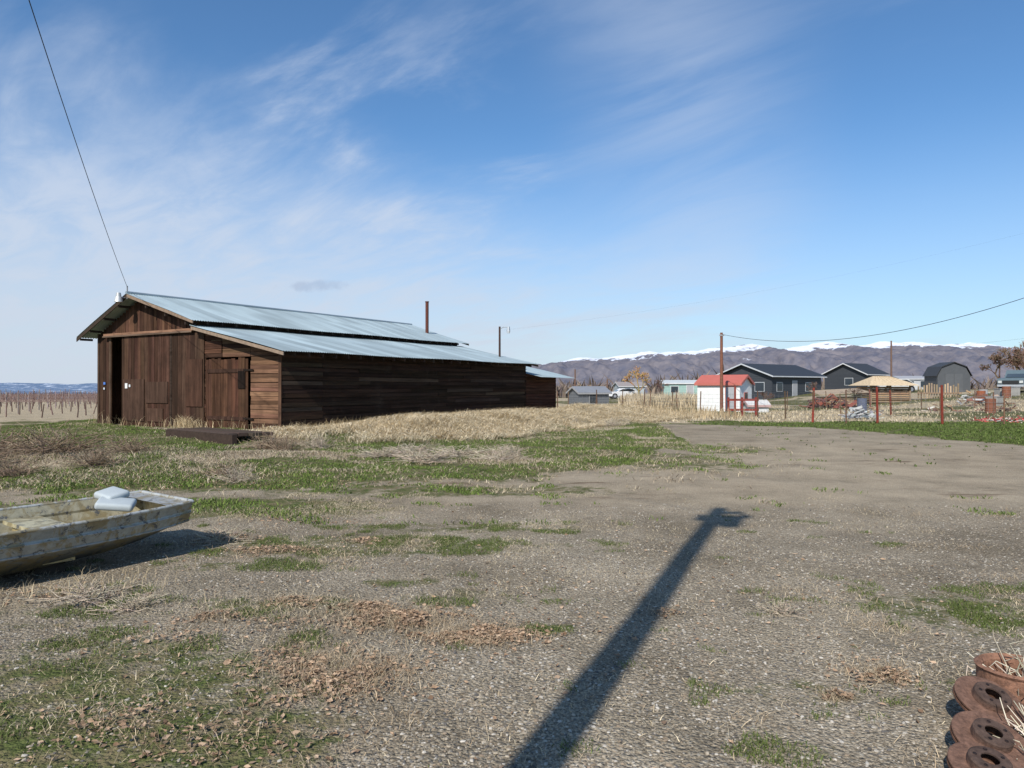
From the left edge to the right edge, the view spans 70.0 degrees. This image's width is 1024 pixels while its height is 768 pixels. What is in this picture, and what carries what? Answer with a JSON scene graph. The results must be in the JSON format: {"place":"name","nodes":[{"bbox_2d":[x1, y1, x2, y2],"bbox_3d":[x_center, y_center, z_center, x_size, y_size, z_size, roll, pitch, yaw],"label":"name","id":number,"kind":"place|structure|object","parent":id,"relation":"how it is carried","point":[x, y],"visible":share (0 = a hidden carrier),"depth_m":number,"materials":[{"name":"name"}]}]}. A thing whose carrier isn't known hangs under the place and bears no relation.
{"place":"outdoors","nodes":[
{"label":"outdoors","id":0,"kind":"place"},
{"bbox_2d":[0,383,96,392],"bbox_3d":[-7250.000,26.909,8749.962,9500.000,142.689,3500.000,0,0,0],"label":"distant hills","id":1,"kind":"structure","parent":0,"point":[41,387],"depth_m":8097.94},
{"bbox_2d":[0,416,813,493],"bbox_3d":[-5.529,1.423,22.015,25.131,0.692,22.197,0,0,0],"label":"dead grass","id":2,"kind":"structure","parent":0,"point":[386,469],"depth_m":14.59,"materials":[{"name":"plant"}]},
{"bbox_2d":[0,389,1023,767],"bbox_3d":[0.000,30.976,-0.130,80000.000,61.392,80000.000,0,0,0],"label":"ground","id":3,"kind":"structure","parent":0,"point":[972,469],"depth_m":5.54,"materials":[{"name":"gravel"}]},
{"bbox_2d":[0,446,37,464],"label":"dead brush","id":4,"kind":"object","parent":3,"relation":"on","point":[8,455],"visible":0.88,"depth_m":13.37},
{"bbox_2d":[0,455,55,476],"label":"dead brush","id":5,"kind":"object","parent":3,"relation":"on","point":[15,470],"visible":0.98,"depth_m":12.55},
{"bbox_2d":[0,422,62,456],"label":"dead brush","id":6,"kind":"object","parent":3,"relation":"on","point":[11,436],"visible":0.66,"depth_m":14.44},
{"bbox_2d":[0,389,96,417],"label":"vineyard rows","id":7,"kind":"object","parent":3,"relation":"on","point":[34,395],"visible":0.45,"depth_m":52.98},
{"bbox_2d":[0,420,125,456],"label":"dead brush","id":8,"kind":"object","parent":3,"relation":"on","point":[61,447],"visible":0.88,"depth_m":14.52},
{"bbox_2d":[16,574,153,606],"bbox_3d":[-3.216,1.564,5.559,0.866,0.135,0.746,0,0,0],"label":"dead brush","id":9,"kind":"object","parent":3,"relation":"on","point":[84,596],"visible":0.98,"depth_m":5.49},
{"bbox_2d":[57,445,132,470],"bbox_3d":[-7.692,1.333,13.447,1.288,0.413,1.472,0,0,0],"label":"dead brush","id":10,"kind":"object","parent":3,"relation":"on","point":[90,461],"visible":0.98,"depth_m":13.46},
{"bbox_2d":[0,486,194,574],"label":"rowing boat","id":11,"kind":"object","parent":3,"relation":"on","point":[48,537],"visible":0.99,"depth_m":6.53,"materials":[{"name":"paint"}]},
{"bbox_2d":[5,557,228,607],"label":"dry weeds","id":12,"kind":"object","parent":3,"relation":"on","point":[112,579],"visible":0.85,"depth_m":5.84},
{"bbox_2d":[85,588,166,614],"bbox_3d":[-2.785,1.576,5.284,0.512,0.098,0.462,0,0,0],"label":"dead brush","id":13,"kind":"object","parent":3,"relation":"on","point":[137,603],"visible":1,"depth_m":5.27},
{"bbox_2d":[85,430,172,453],"bbox_3d":[-8.129,1.226,15.557,1.714,0.518,1.549,0,0,0],"label":"dead brush","id":14,"kind":"object","parent":3,"relation":"on","point":[130,446],"visible":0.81,"depth_m":15.55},
{"bbox_2d":[88,411,263,429],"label":"wall weeds","id":15,"kind":"object","parent":3,"relation":"on","point":[185,424],"depth_m":26.09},
{"bbox_2d":[166,427,272,444],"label":"timber ramp","id":16,"kind":"structure","parent":3,"relation":"on","point":[223,436],"depth_m":20.70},
{"bbox_2d":[182,523,259,545],"bbox_3d":[-3.030,1.549,7.594,0.831,0.165,0.686,0,0,0],"label":"dead brush","id":17,"kind":"object","parent":3,"relation":"on","point":[209,540],"visible":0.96,"depth_m":7.54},
{"bbox_2d":[194,461,248,478],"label":"dead brush","id":18,"kind":"object","parent":3,"relation":"on","point":[221,472],"visible":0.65,"depth_m":13.20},
{"bbox_2d":[207,463,259,483],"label":"dead brush","id":19,"kind":"object","parent":3,"relation":"on","point":[238,477],"visible":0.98,"depth_m":12.55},
{"bbox_2d":[235,430,302,449],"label":"dead brush","id":20,"kind":"object","parent":3,"relation":"on","point":[262,446],"visible":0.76,"depth_m":18.48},
{"bbox_2d":[247,432,316,451],"bbox_3d":[-5.593,1.441,17.980,1.475,0.494,1.199,0,0,-42],"label":"dead brush","id":21,"kind":"object","parent":3,"relation":"on","point":[281,446],"visible":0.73,"depth_m":17.97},
{"bbox_2d":[297,432,348,448],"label":"dead brush","id":22,"kind":"object","parent":3,"relation":"on","point":[320,443],"visible":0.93,"depth_m":18.84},
{"bbox_2d":[76,286,572,428],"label":"wooden barn","id":23,"kind":"structure","parent":3,"relation":"on","point":[160,358],"depth_m":28.00,"materials":[{"name":"brown wood"}]},
{"bbox_2d":[122,334,169,427],"bbox_3d":[-13.998,-0.104,27.860,3.092,3.595,0.065,0,0,32],"label":"sliding door","id":24,"kind":"structure","parent":23,"relation":"in","point":[146,358],"depth_m":27.80,"materials":[{"name":"brown wood"}]},
{"bbox_2d":[172,332,203,426],"bbox_3d":[-11.757,-0.100,26.493,1.842,3.614,0.064,0,0,32],"label":"sliding door small","id":25,"kind":"structure","parent":23,"relation":"in","point":[187,348],"depth_m":26.45,"materials":[{"name":"brown wood"}]},
{"bbox_2d":[206,357,252,428],"bbox_3d":[-9.790,0.406,25.307,2.553,2.633,0.062,0,0,32],"label":"hinged door","id":26,"kind":"structure","parent":23,"relation":"in","point":[226,379],"depth_m":25.36,"materials":[{"name":"brown wood"}]},
{"bbox_2d":[348,445,408,457],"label":"dead brush","id":27,"kind":"object","parent":3,"relation":"on","point":[385,454],"visible":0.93,"depth_m":16.42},
{"bbox_2d":[0,426,782,503],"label":"dry grass","id":28,"kind":"structure","parent":3,"relation":"on","point":[263,452],"depth_m":15.01,"materials":[{"name":"plant"}]},
{"bbox_2d":[289,408,518,428],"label":"wall weeds","id":29,"kind":"object","parent":3,"relation":"on","point":[333,422],"depth_m":24.84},
{"bbox_2d":[381,442,450,454],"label":"dead brush","id":30,"kind":"object","parent":3,"relation":"on","point":[403,448],"visible":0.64,"depth_m":17.54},
{"bbox_2d":[385,448,465,463],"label":"dead brush","id":31,"kind":"object","parent":3,"relation":"on","point":[428,457],"visible":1,"depth_m":15.46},
{"bbox_2d":[417,443,518,458],"bbox_3d":[-1.114,1.504,16.595,2.071,0.294,2.195,0,0,39],"label":"dead brush","id":32,"kind":"object","parent":3,"relation":"on","point":[461,452],"visible":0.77,"depth_m":16.47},
{"bbox_2d":[242,402,712,444],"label":"dry grass","id":33,"kind":"structure","parent":3,"relation":"on","point":[532,421],"depth_m":24.52,"materials":[{"name":"plant"}]},
{"bbox_2d":[467,448,530,462],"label":"dead brush","id":34,"kind":"object","parent":3,"relation":"on","point":[504,457],"visible":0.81,"depth_m":15.61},
{"bbox_2d":[467,443,531,454],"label":"dead brush","id":35,"kind":"object","parent":3,"relation":"on","point":[509,448],"visible":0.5,"depth_m":17.23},
{"bbox_2d":[0,417,1019,524],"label":"grass","id":36,"kind":"structure","parent":3,"relation":"on","point":[306,477],"depth_m":14.11,"materials":[{"name":"plant"}]},
{"bbox_2d":[0,467,1020,767],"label":"fallen leaves","id":37,"kind":"object","parent":3,"relation":"on","point":[474,631],"visible":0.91,"depth_m":4.27,"materials":[{"name":"plant"}]},
{"bbox_2d":[0,491,1023,767],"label":"dead grass","id":38,"kind":"structure","parent":3,"relation":"on","point":[356,663],"depth_m":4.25,"materials":[{"name":"plant"}]},
{"bbox_2d":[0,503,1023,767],"bbox_3d":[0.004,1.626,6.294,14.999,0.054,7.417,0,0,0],"label":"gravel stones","id":39,"kind":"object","parent":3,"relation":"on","point":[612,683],"visible":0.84,"depth_m":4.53,"materials":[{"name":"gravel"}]},
{"bbox_2d":[561,414,585,423],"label":"dead brush","id":40,"kind":"object","parent":3,"relation":"on","point":[576,420],"visible":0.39,"depth_m":29.92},
{"bbox_2d":[566,386,611,403],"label":"grey shed","id":41,"kind":"structure","parent":3,"relation":"on","point":[575,394],"depth_m":67.75,"materials":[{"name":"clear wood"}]},
{"bbox_2d":[589,394,596,403],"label":"windows and doors","id":42,"kind":"structure","parent":41,"relation":"in","point":[590,395],"depth_m":67.40,"materials":[{"name":"grey glass"}]},
{"bbox_2d":[598,417,627,426],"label":"dead brush","id":43,"kind":"object","parent":3,"relation":"on","point":[609,424],"visible":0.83,"depth_m":28.89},
{"bbox_2d":[604,416,633,424],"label":"dead brush","id":44,"kind":"object","parent":3,"relation":"on","point":[616,419],"visible":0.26,"depth_m":30.93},
{"bbox_2d":[568,391,677,406],"bbox_3d":[10.518,1.204,52.951,13.240,1.473,0.799,0,0,-7],"label":"wire fence","id":45,"kind":"object","parent":3,"relation":"on","point":[650,401],"visible":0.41,"depth_m":52.99,"materials":[{"name":"metal"}]},
{"bbox_2d":[609,388,636,398],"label":"parked car","id":46,"kind":"object","parent":3,"relation":"on","point":[615,394],"visible":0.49,"depth_m":99.16,"materials":[{"name":"white metal"}]},
{"bbox_2d":[613,384,644,397],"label":"walls","id":47,"kind":"structure","parent":3,"relation":"on","point":[615,387],"depth_m":112.37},
{"bbox_2d":[612,382,644,386],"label":"roof","id":48,"kind":"structure","parent":47,"relation":"on","point":[628,383],"depth_m":113.10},
{"bbox_2d":[622,366,651,394],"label":"willow tree","id":49,"kind":"object","parent":3,"relation":"on","point":[643,374],"visible":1,"depth_m":98.35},
{"bbox_2d":[618,389,696,407],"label":"dry corn stalks","id":50,"kind":"object","parent":3,"relation":"on","point":[688,398],"visible":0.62,"depth_m":56.64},
{"bbox_2d":[655,379,668,391],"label":"bare tree","id":51,"kind":"object","parent":3,"relation":"on","point":[659,385],"visible":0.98,"depth_m":98.37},
{"bbox_2d":[661,384,696,395],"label":"walls","id":52,"kind":"structure","parent":3,"relation":"on","point":[682,387],"depth_m":103.74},
{"bbox_2d":[661,380,696,382],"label":"roof","id":53,"kind":"structure","parent":52,"relation":"on","point":[679,381],"depth_m":104.58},
{"bbox_2d":[671,385,693,394],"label":"windows and doors","id":54,"kind":"structure","parent":52,"relation":"attached to","point":[690,388],"depth_m":103.57,"materials":[{"name":"white glass"}]},
{"bbox_2d":[557,386,813,419],"bbox_3d":[9.568,1.007,41.212,3.387,1.760,18.670,0,0,-34],"label":"wire fence","id":55,"kind":"object","parent":3,"relation":"on","point":[734,394],"visible":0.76,"depth_m":39.95,"materials":[{"name":"metal"}]},
{"bbox_2d":[626,401,754,419],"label":"dry weeds","id":56,"kind":"object","parent":3,"relation":"on","point":[722,413],"visible":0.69,"depth_m":38.29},
{"bbox_2d":[719,333,723,411],"bbox_3d":[12.900,-0.538,45.003,0.300,5.250,0.219,0,0,0],"label":"utility pole","id":57,"kind":"object","parent":3,"relation":"on","point":[721,368],"visible":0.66,"depth_m":44.92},
{"bbox_2d":[722,298,1022,341],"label":"overhead cable","id":58,"kind":"object","parent":57,"relation":"attached to","point":[882,333],"visible":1,"depth_m":33.91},
{"bbox_2d":[694,375,754,411],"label":"white shed","id":59,"kind":"structure","parent":3,"relation":"on","point":[708,386],"depth_m":48.58,"materials":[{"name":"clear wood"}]},
{"bbox_2d":[725,386,747,410],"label":"windows and doors","id":60,"kind":"structure","parent":59,"relation":"in","point":[728,389],"depth_m":47.95,"materials":[{"name":"white glass"}]},
{"bbox_2d":[727,397,758,415],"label":"timber gate","id":61,"kind":"structure","parent":3,"relation":"on","point":[742,400],"depth_m":40.12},
{"bbox_2d":[740,400,770,411],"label":"propane tank","id":62,"kind":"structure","parent":3,"relation":"on","point":[764,405],"depth_m":46.10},
{"bbox_2d":[760,391,774,399],"bbox_3d":[16.242,1.155,46.807,1.189,1.482,1.343,0,0,0],"label":"bare tree","id":63,"kind":"object","parent":3,"relation":"on","point":[766,396],"visible":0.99,"depth_m":46.61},
{"bbox_2d":[723,365,820,398],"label":"walls","id":64,"kind":"structure","parent":3,"relation":"on","point":[768,380],"depth_m":87.04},
{"bbox_2d":[719,363,826,376],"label":"roof","id":65,"kind":"structure","parent":64,"relation":"on","point":[782,370],"depth_m":89.24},
{"bbox_2d":[716,363,826,377],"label":"trim","id":66,"kind":"structure","parent":65,"relation":"attached to","point":[769,374],"depth_m":87.42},
{"bbox_2d":[755,381,810,395],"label":"windows and doors","id":67,"kind":"structure","parent":64,"relation":"attached to","point":[759,386],"depth_m":86.51,"materials":[{"name":"white glass"}]},
{"bbox_2d":[751,595,809,618],"bbox_3d":[1.909,1.577,5.182,0.340,0.103,0.434,0,0,0],"label":"dead brush","id":68,"kind":"object","parent":3,"relation":"on","point":[783,608],"visible":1,"depth_m":5.18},
{"bbox_2d":[555,363,1023,397],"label":"distant trees","id":69,"kind":"object","parent":3,"relation":"on","point":[563,389],"visible":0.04,"depth_m":154.94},
{"bbox_2d":[556,390,1023,422],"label":"dry grass","id":70,"kind":"structure","parent":3,"relation":"on","point":[823,414],"depth_m":40.49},
{"bbox_2d":[806,382,816,390],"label":"bare tree","id":71,"kind":"object","parent":3,"relation":"on","point":[814,385],"visible":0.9,"depth_m":74.81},
{"bbox_2d":[798,393,856,408],"bbox_3d":[24.098,1.577,55.477,3.617,1.770,4.157,0,0,-21],"label":"rusty scrap pile","id":72,"kind":"object","parent":3,"relation":"on","point":[821,402],"visible":0.79,"depth_m":55.25,"materials":[{"name":"metal"}]},
{"bbox_2d":[810,388,868,406],"bbox_3d":[26.200,1.083,58.596,4.000,1.500,2.000,0,0,0],"label":"lumber stack","id":73,"kind":"object","parent":3,"relation":"on","point":[832,391],"visible":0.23,"depth_m":58.03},
{"bbox_2d":[842,387,861,400],"bbox_3d":[26.965,1.034,57.729,1.844,1.710,1.209,0,0,-11],"label":"bare tree","id":74,"kind":"object","parent":3,"relation":"on","point":[854,395],"visible":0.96,"depth_m":57.84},
{"bbox_2d":[824,364,885,389],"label":"walls","id":75,"kind":"structure","parent":3,"relation":"on","point":[835,378],"depth_m":110.89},
{"bbox_2d":[845,378,852,384],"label":"windows and doors","id":76,"kind":"structure","parent":75,"relation":"attached to","point":[848,381],"depth_m":110.07,"materials":[{"name":"white glass"}]},
{"bbox_2d":[822,363,889,374],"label":"roof","id":77,"kind":"structure","parent":75,"relation":"on","point":[866,368],"depth_m":110.97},
{"bbox_2d":[822,363,889,375],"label":"trim","id":78,"kind":"structure","parent":77,"relation":"attached to","point":[853,368],"depth_m":109.47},
{"bbox_2d":[838,405,883,419],"bbox_3d":[17.639,1.621,36.911,2.031,1.082,1.860,0,0,-37],"label":"concrete rubble pile","id":79,"kind":"object","parent":3,"relation":"on","point":[856,413],"visible":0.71,"depth_m":36.73,"materials":[{"name":"concrete"}]},
{"bbox_2d":[857,398,866,410],"bbox_3d":[22.500,1.356,46.995,0.610,0.880,0.601,0,0,0],"label":"steel barrel","id":80,"kind":"object","parent":3,"relation":"on","point":[864,405],"visible":0.58,"depth_m":46.75,"materials":[{"name":"metal"}]},
{"bbox_2d":[859,405,883,413],"bbox_3d":[21.466,1.673,44.035,2.001,0.765,1.816,0,0,21],"label":"junk pile","id":81,"kind":"object","parent":3,"relation":"on","point":[869,409],"visible":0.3,"depth_m":43.79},
{"bbox_2d":[759,389,1005,409],"bbox_3d":[27.576,0.955,49.804,23.172,1.920,2.170,0,0,6],"label":"wire fence","id":82,"kind":"object","parent":3,"relation":"on","point":[975,390],"visible":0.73,"depth_m":50.31,"materials":[{"name":"metal"}]},
{"bbox_2d":[848,376,919,403],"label":"log shed","id":83,"kind":"structure","parent":3,"relation":"on","point":[883,392],"depth_m":60.83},
{"bbox_2d":[890,341,891,376],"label":"utility pole","id":84,"kind":"object","parent":3,"relation":"on","point":[890,358],"visible":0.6,"depth_m":89.96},
{"bbox_2d":[868,379,918,391],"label":"parked car","id":85,"kind":"object","parent":3,"relation":"on","point":[913,388],"visible":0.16,"depth_m":73.38,"materials":[{"name":"white metal"}]},
{"bbox_2d":[910,380,923,388],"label":"walls","id":86,"kind":"structure","parent":3,"relation":"on","point":[917,381],"depth_m":111.87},
{"bbox_2d":[894,376,923,378],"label":"roof","id":87,"kind":"structure","parent":86,"relation":"on","point":[910,377],"depth_m":112.57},
{"bbox_2d":[811,385,1023,423],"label":"wire fence","id":88,"kind":"object","parent":3,"relation":"on","point":[941,411],"visible":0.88,"depth_m":31.60,"materials":[{"name":"metal"}]},
{"bbox_2d":[839,390,1023,415],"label":"wire fence","id":89,"kind":"object","parent":3,"relation":"on","point":[939,398],"visible":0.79,"depth_m":40.80,"materials":[{"name":"metal"}]},
{"bbox_2d":[917,383,961,397],"bbox_3d":[35.350,0.561,60.498,3.700,1.274,0.160,0,0,0],"label":"paling fence","id":90,"kind":"object","parent":3,"relation":"on","point":[928,393],"visible":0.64,"depth_m":60.50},
{"bbox_2d":[921,404,961,411],"bbox_3d":[27.407,1.639,47.003,2.350,0.725,2.152,0,0,-30],"label":"junk pile","id":91,"kind":"object","parent":3,"relation":"on","point":[936,408],"visible":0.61,"depth_m":47.02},
{"bbox_2d":[922,362,972,392],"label":"gambrel shed","id":92,"kind":"structure","parent":3,"relation":"on","point":[950,373],"depth_m":66.03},
{"bbox_2d":[945,374,962,392],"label":"double doors","id":93,"kind":"structure","parent":92,"relation":"in","point":[952,379],"depth_m":65.97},
{"bbox_2d":[960,389,991,399],"bbox_3d":[36.420,0.989,56.946,3.021,1.250,2.962,0,0,39],"label":"junk pile","id":94,"kind":"object","parent":3,"relation":"on","point":[969,392],"visible":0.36,"depth_m":57.38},
{"bbox_2d":[976,391,985,402],"bbox_3d":[34.000,0.927,52.997,0.610,0.880,0.601,0,0,0],"label":"steel barrel","id":95,"kind":"object","parent":3,"relation":"on","point":[980,392],"visible":0.66,"depth_m":52.77,"materials":[{"name":"metal"}]},
{"bbox_2d":[953,394,1014,405],"bbox_3d":[33.269,1.337,52.079,3.648,1.257,3.712,0,0,0],"label":"junk pile","id":96,"kind":"object","parent":3,"relation":"on","point":[971,400],"visible":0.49,"depth_m":51.97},
{"bbox_2d":[946,741,1023,767],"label":"brake rotor","id":97,"kind":"object","parent":3,"relation":"on","point":[966,754],"visible":1,"depth_m":2.99,"materials":[{"name":"metal"}]},
{"bbox_2d":[950,711,1023,766],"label":"brake rotor","id":98,"kind":"object","parent":3,"relation":"on","point":[971,726],"visible":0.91,"depth_m":3.13,"materials":[{"name":"metal"}]},
{"bbox_2d":[952,676,1023,730],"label":"brake rotor","id":99,"kind":"object","parent":3,"relation":"on","point":[972,693],"visible":0.88,"depth_m":3.39,"materials":[{"name":"metal"}]},
{"bbox_2d":[985,398,995,412],"bbox_3d":[28.800,1.309,43.995,0.610,0.880,0.601,0,0,0],"label":"steel barrel","id":100,"kind":"object","parent":3,"relation":"on","point":[990,405],"visible":0.85,"depth_m":43.76,"materials":[{"name":"metal"}]},
{"bbox_2d":[979,352,1007,387],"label":"bare tree","id":101,"kind":"object","parent":3,"relation":"on","point":[995,358],"visible":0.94,"depth_m":86.99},
{"bbox_2d":[966,632,1023,695],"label":"dry weed clump","id":102,"kind":"object","parent":3,"relation":"on","point":[1008,670],"visible":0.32,"depth_m":3.69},
{"bbox_2d":[975,401,1017,411],"bbox_3d":[30.406,1.648,45.849,2.451,1.189,2.437,0,0,0],"label":"junk pile","id":103,"kind":"object","parent":3,"relation":"on","point":[997,407],"visible":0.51,"depth_m":45.92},
{"bbox_2d":[974,653,1023,704],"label":"brake drum","id":104,"kind":"object","parent":3,"relation":"on","point":[1013,683],"visible":0.57,"depth_m":3.63,"materials":[{"name":"metal"}]},
{"bbox_2d":[974,415,1023,422],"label":"red debris pile","id":105,"kind":"object","parent":3,"relation":"on","point":[1000,419],"visible":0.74,"depth_m":33.96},
{"bbox_2d":[986,387,1020,405],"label":"storage crates","id":106,"kind":"object","parent":3,"relation":"on","point":[1015,391],"visible":0.5,"depth_m":56.02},
{"bbox_2d":[993,697,1023,750],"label":"dry weed clump","id":107,"kind":"object","parent":3,"relation":"on","point":[1016,726],"visible":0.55,"depth_m":3.21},
{"bbox_2d":[996,346,1023,369],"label":"bare tree","id":108,"kind":"object","parent":3,"relation":"on","point":[1017,357],"visible":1,"depth_m":83.12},
{"bbox_2d":[997,370,1023,387],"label":"pickup truck","id":109,"kind":"object","parent":3,"relation":"on","point":[1013,378],"visible":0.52,"depth_m":59.06,"materials":[{"name":"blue metal"}]},
{"bbox_2d":[997,341,1023,389],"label":"bare tree","id":110,"kind":"object","parent":3,"relation":"on","point":[1009,351],"visible":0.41,"depth_m":90.54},
{"bbox_2d":[1019,715,1023,733],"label":"clump","id":111,"kind":"object","parent":3,"relation":"on","point":[1021,718],"visible":0.6,"depth_m":3.30,"materials":[{"name":"plant"}]},
{"bbox_2d":[0,514,1023,767],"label":"grass","id":112,"kind":"structure","parent":0,"point":[468,546],"depth_m":5.18,"materials":[{"name":"plant"}]},
{"bbox_2d":[0,0,1023,383],"label":"sky","id":113,"kind":"structure","parent":0,"point":[531,168],"materials":[{"name":"blue"}]},
{"bbox_2d":[527,341,1023,393],"bbox_3d":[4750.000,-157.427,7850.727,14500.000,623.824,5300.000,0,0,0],"label":"mountains","id":114,"kind":"structure","parent":0,"point":[907,358],"depth_m":6632.31,"materials":[{"name":"stone"}]},
{"bbox_2d":[688,420,1023,466],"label":"grass","id":115,"kind":"structure","parent":0,"point":[992,430],"depth_m":27.94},
{"bbox_2d":[1002,386,1010,397],"bbox_3d":[37.200,0.616,54.998,0.610,0.880,0.601,0,0,0],"label":"steel barrel","id":116,"kind":"object","parent":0,"point":[1007,391],"visible":0.73,"depth_m":54.76,"materials":[{"name":"metal"}]},
{"bbox_3d":[-1.664,-3.333,-1.609,0.713,10.450,0.314,0,0,0],"label":"utility pole","id":117,"kind":"object","parent":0,"visible":0},
{"bbox_2d":[29,0,126,285],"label":"overhead cable","id":118,"kind":"object","parent":117,"relation":"attached to","point":[69,123],"visible":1,"depth_m":14.37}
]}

